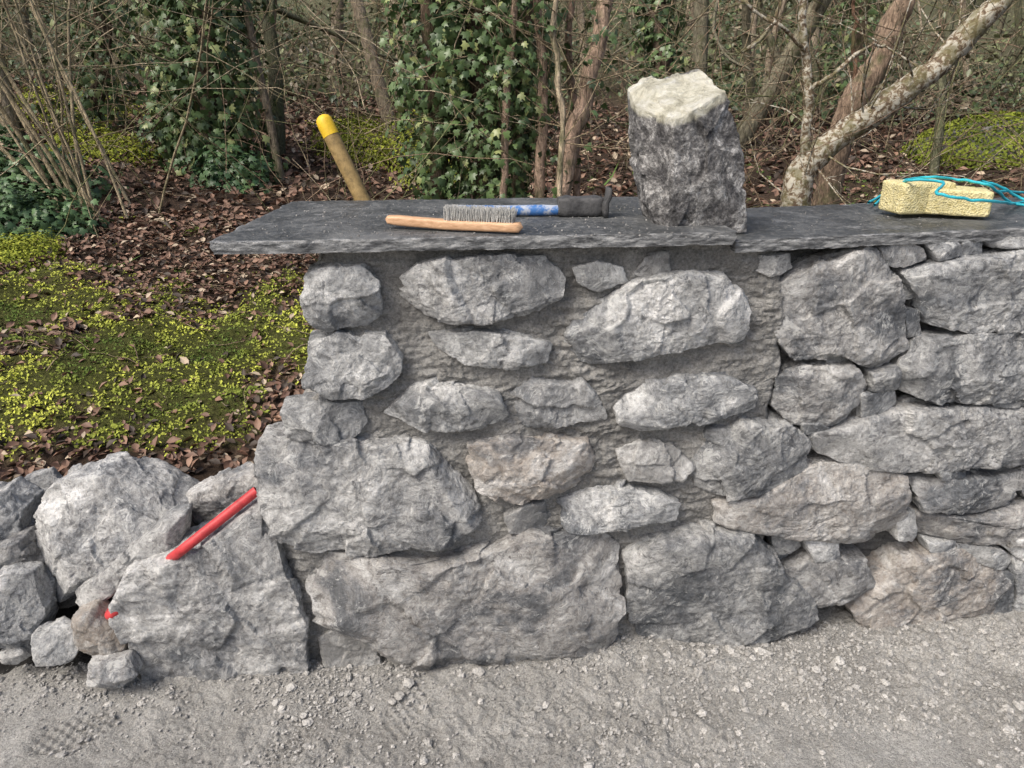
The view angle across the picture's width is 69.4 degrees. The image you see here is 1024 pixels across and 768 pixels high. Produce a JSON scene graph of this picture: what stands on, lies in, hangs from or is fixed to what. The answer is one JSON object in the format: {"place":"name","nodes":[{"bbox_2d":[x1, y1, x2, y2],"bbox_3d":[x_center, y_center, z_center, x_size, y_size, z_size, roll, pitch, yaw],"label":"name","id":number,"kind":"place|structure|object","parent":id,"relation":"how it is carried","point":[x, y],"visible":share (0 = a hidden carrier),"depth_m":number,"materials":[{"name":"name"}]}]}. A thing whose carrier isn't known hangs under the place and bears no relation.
{"place":"outdoors","nodes":[
{"label":"outdoors","id":0,"kind":"place"},
{"bbox_2d":[0,605,1023,767],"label":"gravel path","id":1,"kind":"structure","parent":0,"point":[926,751],"depth_m":1.83,"materials":[{"name":"grey gravel"}]},
{"bbox_2d":[0,0,1023,674],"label":"ground","id":2,"kind":"structure","parent":0,"point":[150,334],"depth_m":3.63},
{"bbox_2d":[30,0,195,142],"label":"ivy covered tree","id":3,"kind":"object","parent":2,"relation":"on","point":[99,98],"visible":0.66,"depth_m":6.80,"materials":[{"name":"green plant"}]},
{"bbox_2d":[0,451,257,688],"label":"rubble stone heap","id":4,"kind":"object","parent":2,"relation":"on","point":[83,537],"visible":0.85,"depth_m":1.88,"materials":[{"name":"stone"}]},
{"bbox_2d":[104,487,256,619],"bbox_3d":[-0.831,0.438,1.828,0.427,0.355,0.120,-1,22,-2],"label":"red plastic pipe","id":5,"kind":"object","parent":4,"relation":"on","point":[213,525],"visible":0.66,"depth_m":1.79,"materials":[{"name":"red plastic"}]},
{"bbox_2d":[0,114,281,242],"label":"ivy ground cover","id":6,"kind":"object","parent":2,"relation":"on","point":[17,202],"visible":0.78,"depth_m":4.80,"materials":[{"name":"green plant"}]},
{"bbox_2d":[10,0,297,177],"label":"ivy covered tree","id":7,"kind":"object","parent":2,"relation":"on","point":[210,106],"visible":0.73,"depth_m":5.60,"materials":[{"name":"green plant"}]},
{"bbox_2d":[0,0,346,241],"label":"hazel shrub","id":8,"kind":"object","parent":2,"relation":"on","point":[84,190],"visible":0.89,"depth_m":4.61,"materials":[{"name":"brown plant"}]},
{"bbox_2d":[44,0,305,164],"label":"ivy covered tree","id":9,"kind":"object","parent":2,"relation":"on","point":[159,35],"visible":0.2,"depth_m":5.96,"materials":[{"name":"green plant"}]},
{"bbox_2d":[0,81,468,270],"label":"moss mound","id":10,"kind":"object","parent":2,"relation":"on","point":[8,247],"visible":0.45,"depth_m":6.25,"materials":[{"name":"green plant"}]},
{"bbox_2d":[316,114,370,200],"bbox_3d":[-0.293,-0.269,2.120,0.539,0.942,0.092,7,23,18],"label":"leaning sledgehammer","id":11,"kind":"object","parent":2,"relation":"on","point":[328,130],"visible":0.36,"depth_m":2.05,"materials":[{"name":"brown wood"}]},
{"bbox_2d":[0,106,1005,465],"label":"moss patch","id":12,"kind":"object","parent":2,"relation":"on","point":[240,392],"visible":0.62,"depth_m":3.06,"materials":[{"name":"green plant"}]},
{"bbox_2d":[0,0,1023,414],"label":"bramble thicket","id":13,"kind":"object","parent":2,"relation":"on","point":[618,54],"visible":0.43,"depth_m":4.63,"materials":[{"name":"brown plant"}]},
{"bbox_2d":[0,0,1023,180],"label":"woodland trees","id":14,"kind":"object","parent":2,"relation":"on","point":[277,135],"visible":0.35,"depth_m":6.64,"materials":[{"name":"brown plant"}]},
{"bbox_2d":[0,0,1023,128],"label":"undergrowth","id":15,"kind":"object","parent":2,"relation":"on","point":[334,98],"visible":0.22,"depth_m":9.45,"materials":[{"name":"brown plant"}]},
{"bbox_2d":[0,74,1023,480],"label":"leaf litter","id":16,"kind":"object","parent":2,"relation":"on","point":[180,220],"visible":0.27,"depth_m":4.29,"materials":[{"name":"brown plant"}]},
{"bbox_2d":[293,0,814,199],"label":"ivy covered tree","id":17,"kind":"object","parent":2,"relation":"on","point":[504,51],"visible":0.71,"depth_m":3.51,"materials":[{"name":"green plant"}]},
{"bbox_2d":[108,236,1023,681],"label":"stones","id":18,"kind":"object","parent":2,"relation":"on","point":[824,466],"visible":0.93,"depth_m":1.83,"materials":[{"name":"stone"}]},
{"bbox_2d":[209,197,736,254],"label":"slate coping slab","id":19,"kind":"structure","parent":18,"relation":"on","point":[310,237],"depth_m":1.60,"materials":[{"name":"grey stone"}]},
{"bbox_2d":[385,204,522,232],"bbox_3d":[-0.129,-0.360,1.595,0.312,0.053,0.038,4,22,11],"label":"wire brush","id":20,"kind":"object","parent":19,"relation":"on","point":[480,218],"visible":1,"depth_m":1.58,"materials":[{"name":"brown wood"}]},
{"bbox_2d":[454,186,611,216],"bbox_3d":[0.037,-0.436,1.773,0.401,0.071,0.069,0,22,0],"label":"masonry hammer","id":21,"kind":"object","parent":19,"relation":"on","point":[586,205],"visible":0.77,"depth_m":1.76,"materials":[{"name":"metal"}]},
{"bbox_2d":[627,69,746,232],"bbox_3d":[0.399,-0.522,1.681,0.273,0.363,0.194,0,22,0],"label":"standing stone block","id":22,"kind":"object","parent":19,"relation":"on","point":[686,161],"depth_m":1.62,"materials":[{"name":"grey stone"}]},
{"bbox_2d":[283,244,987,658],"bbox_3d":[1.006,0.162,2.020,3.312,1.160,0.535,0,22,0],"label":"mortar","id":23,"kind":"object","parent":2,"relation":"on","point":[755,356],"visible":0.19,"depth_m":1.75,"materials":[{"name":"grey concrete"}]},
{"bbox_2d":[730,197,1023,252],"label":"slate coping slab","id":24,"kind":"structure","parent":23,"relation":"on","point":[776,233],"depth_m":1.74,"materials":[{"name":"grey stone"}]},
{"bbox_2d":[878,179,993,216],"bbox_3d":[1.066,-0.472,1.865,0.250,0.081,0.134,4,22,10],"label":"yellow sponge","id":25,"kind":"object","parent":24,"relation":"on","point":[898,196],"visible":0.91,"depth_m":1.82,"materials":[{"name":"plastic"}]},
{"bbox_2d":[867,176,1023,205],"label":"blue string","id":26,"kind":"object","parent":24,"relation":"on","point":[991,185],"visible":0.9,"depth_m":1.85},
{"bbox_2d":[612,0,749,145],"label":"ivy covered tree","id":27,"kind":"object","parent":2,"relation":"on","point":[658,37],"visible":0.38,"depth_m":5.84,"materials":[{"name":"green plant"}]},
{"bbox_2d":[713,0,1013,206],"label":"lichen covered tree","id":28,"kind":"object","parent":2,"relation":"on","point":[859,110],"visible":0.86,"depth_m":3.64,"materials":[{"name":"grey plant"}]},
{"bbox_2d":[811,0,940,121],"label":"ivy covered tree","id":29,"kind":"object","parent":2,"relation":"on","point":[872,12],"visible":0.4,"depth_m":7.66,"materials":[{"name":"green plant"}]},
{"bbox_2d":[900,108,1023,170],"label":"mossy boulder","id":30,"kind":"object","parent":2,"relation":"on","point":[992,150],"visible":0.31,"depth_m":6.39,"materials":[{"name":"plant"}]}
]}

